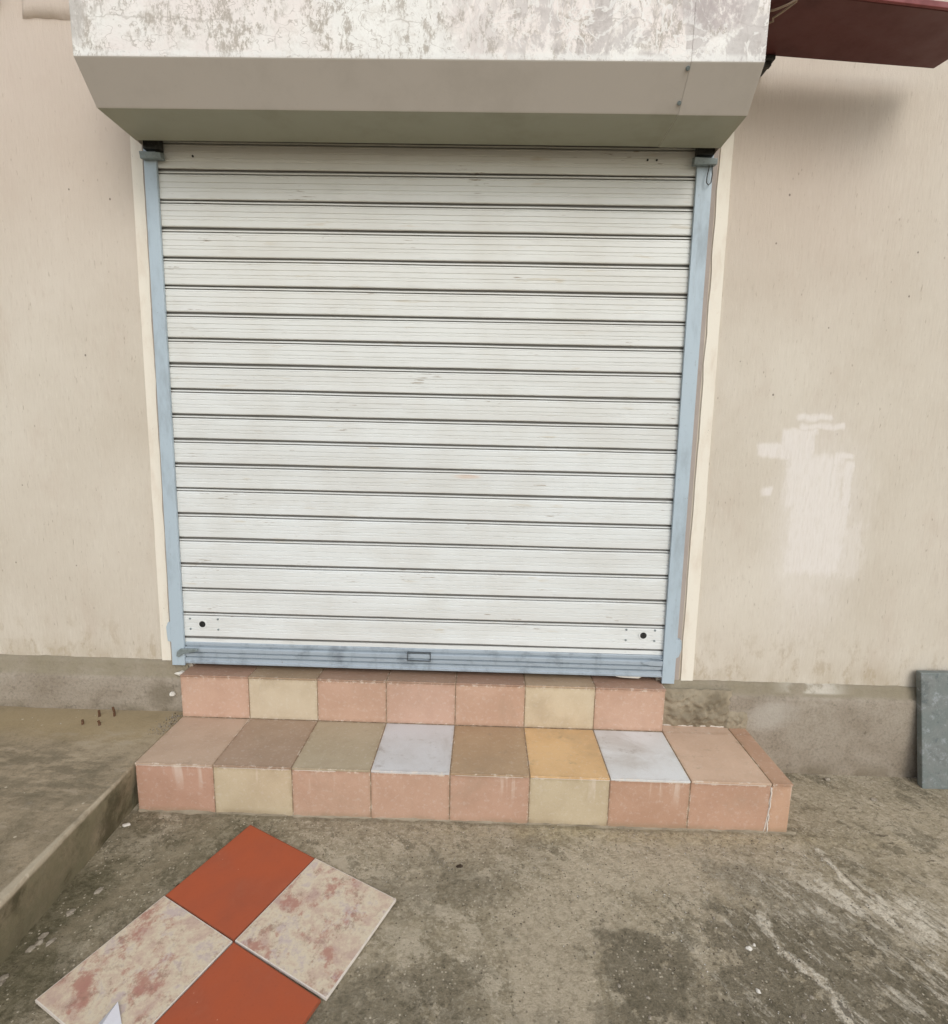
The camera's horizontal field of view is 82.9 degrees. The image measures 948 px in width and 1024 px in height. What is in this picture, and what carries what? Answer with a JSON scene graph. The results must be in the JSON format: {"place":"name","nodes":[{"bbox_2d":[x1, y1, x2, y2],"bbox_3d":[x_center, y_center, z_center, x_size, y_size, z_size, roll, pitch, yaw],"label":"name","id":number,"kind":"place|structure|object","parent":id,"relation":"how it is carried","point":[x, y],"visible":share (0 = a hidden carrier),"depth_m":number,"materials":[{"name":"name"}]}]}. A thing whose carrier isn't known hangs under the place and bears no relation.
{"place":"outdoors","nodes":[
{"label":"outdoors","id":0,"kind":"place"},
{"bbox_2d":[0,706,182,965],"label":"pavement","id":1,"kind":"structure","parent":0,"point":[57,828],"depth_m":1.94,"materials":[{"name":"concrete"}]},
{"bbox_2d":[0,773,947,1023],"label":"ground","id":2,"kind":"structure","parent":0,"point":[433,951],"depth_m":1.70,"materials":[{"name":"concrete"}]},
{"bbox_2d":[0,973,8,980],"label":"lime fleck","id":3,"kind":"object","parent":2,"relation":"on","point":[4,977],"visible":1,"depth_m":1.46},
{"bbox_2d":[25,945,35,952],"bbox_3d":[-1.275,1.257,1.544,0.019,0.010,0.024,1,9,1],"label":"lime fleck","id":4,"kind":"object","parent":2,"relation":"on","point":[30,948],"visible":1,"depth_m":1.54},
{"bbox_2d":[34,938,43,945],"bbox_3d":[-1.268,1.254,1.564,0.023,0.011,0.020,-5,11,-36],"label":"lime fleck","id":5,"kind":"object","parent":2,"relation":"on","point":[39,942],"visible":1,"depth_m":1.56},
{"bbox_2d":[38,932,48,939],"bbox_3d":[-1.273,1.252,1.585,0.021,0.009,0.024,1,9,1],"label":"lime fleck","id":6,"kind":"object","parent":2,"relation":"on","point":[43,935],"visible":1,"depth_m":1.58},
{"bbox_2d":[46,937,55,946],"bbox_3d":[-1.237,1.256,1.569,0.025,0.009,0.019,-6,12,-39],"label":"lime fleck","id":7,"kind":"object","parent":2,"relation":"on","point":[50,941],"visible":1,"depth_m":1.57},
{"bbox_2d":[66,908,74,916],"bbox_3d":[-1.250,1.241,1.664,0.019,0.010,0.026,9,12,39],"label":"lime fleck","id":8,"kind":"object","parent":2,"relation":"on","point":[69,912],"visible":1,"depth_m":1.66},
{"bbox_2d":[94,887,102,893],"bbox_3d":[-1.219,1.229,1.742,0.020,0.009,0.026,9,12,42],"label":"lime fleck","id":9,"kind":"object","parent":2,"relation":"on","point":[98,890],"visible":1,"depth_m":1.74},
{"bbox_2d":[35,896,231,1023],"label":"floor tile","id":10,"kind":"object","parent":2,"relation":"on","point":[153,963],"visible":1,"depth_m":1.48,"materials":[{"name":"tile"}]},
{"bbox_2d":[99,1002,121,1023],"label":"paper scrap","id":11,"kind":"object","parent":10,"relation":"on","point":[112,1016],"visible":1,"depth_m":1.35,"materials":[{"name":"white paper"}]},
{"bbox_2d":[155,942,320,1023],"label":"floor tile","id":12,"kind":"object","parent":2,"relation":"on","point":[234,983],"visible":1,"depth_m":1.41,"materials":[{"name":"tile"}]},
{"bbox_2d":[165,825,314,941],"bbox_3d":[-0.773,1.220,1.797,0.324,0.009,0.352,6,10,25],"label":"floor tile","id":13,"kind":"object","parent":2,"relation":"on","point":[236,886],"visible":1,"depth_m":1.77,"materials":[{"name":"tile"}]},
{"bbox_2d":[235,858,395,1000],"bbox_3d":[-0.472,1.249,1.645,0.354,0.009,0.339,6,10,26],"label":"floor tile","id":14,"kind":"object","parent":2,"relation":"on","point":[314,925],"visible":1,"depth_m":1.62,"materials":[{"name":"tile"}]},
{"bbox_2d":[135,663,795,834],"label":"tiled steps","id":15,"kind":"structure","parent":2,"relation":"on","point":[594,751],"depth_m":2.18,"materials":[{"name":"tile"}]},
{"bbox_2d":[0,0,947,776],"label":"shop wall","id":16,"kind":"structure","parent":2,"relation":"on","point":[812,630],"depth_m":2.25,"materials":[{"name":"paint"}]},
{"bbox_2d":[69,0,770,683],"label":"roller shutter","id":17,"kind":"object","parent":16,"relation":"attached to","point":[427,284],"visible":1,"depth_m":2.17,"materials":[{"name":"white paint"}]},
{"bbox_2d":[706,157,712,185],"bbox_3d":[0.895,-1.292,2.038,0.024,0.102,0.010,1,9,1],"label":"wire loop","id":18,"kind":"object","parent":17,"relation":"hanging from","point":[711,176],"visible":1,"depth_m":2.04,"materials":[{"name":"metal"}]},
{"bbox_2d":[760,0,947,75],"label":"awning board","id":19,"kind":"object","parent":16,"relation":"attached to","point":[911,33],"visible":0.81,"depth_m":1.80,"materials":[{"name":"red paint"}]},
{"bbox_2d":[769,0,797,23],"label":"string","id":20,"kind":"object","parent":19,"relation":"hanging from","point":[791,3],"visible":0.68,"depth_m":1.71,"materials":[{"name":"brown fabric"}]},
{"bbox_2d":[11,713,945,1023],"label":"grit","id":21,"kind":"object","parent":2,"relation":"on","point":[623,895],"visible":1,"depth_m":1.77,"materials":[{"name":"grey gravel"}]},
{"bbox_2d":[916,670,947,788],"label":"stone slab","id":22,"kind":"object","parent":2,"relation":"on","point":[932,723],"depth_m":2.35,"materials":[{"name":"grey stone"}]}
]}

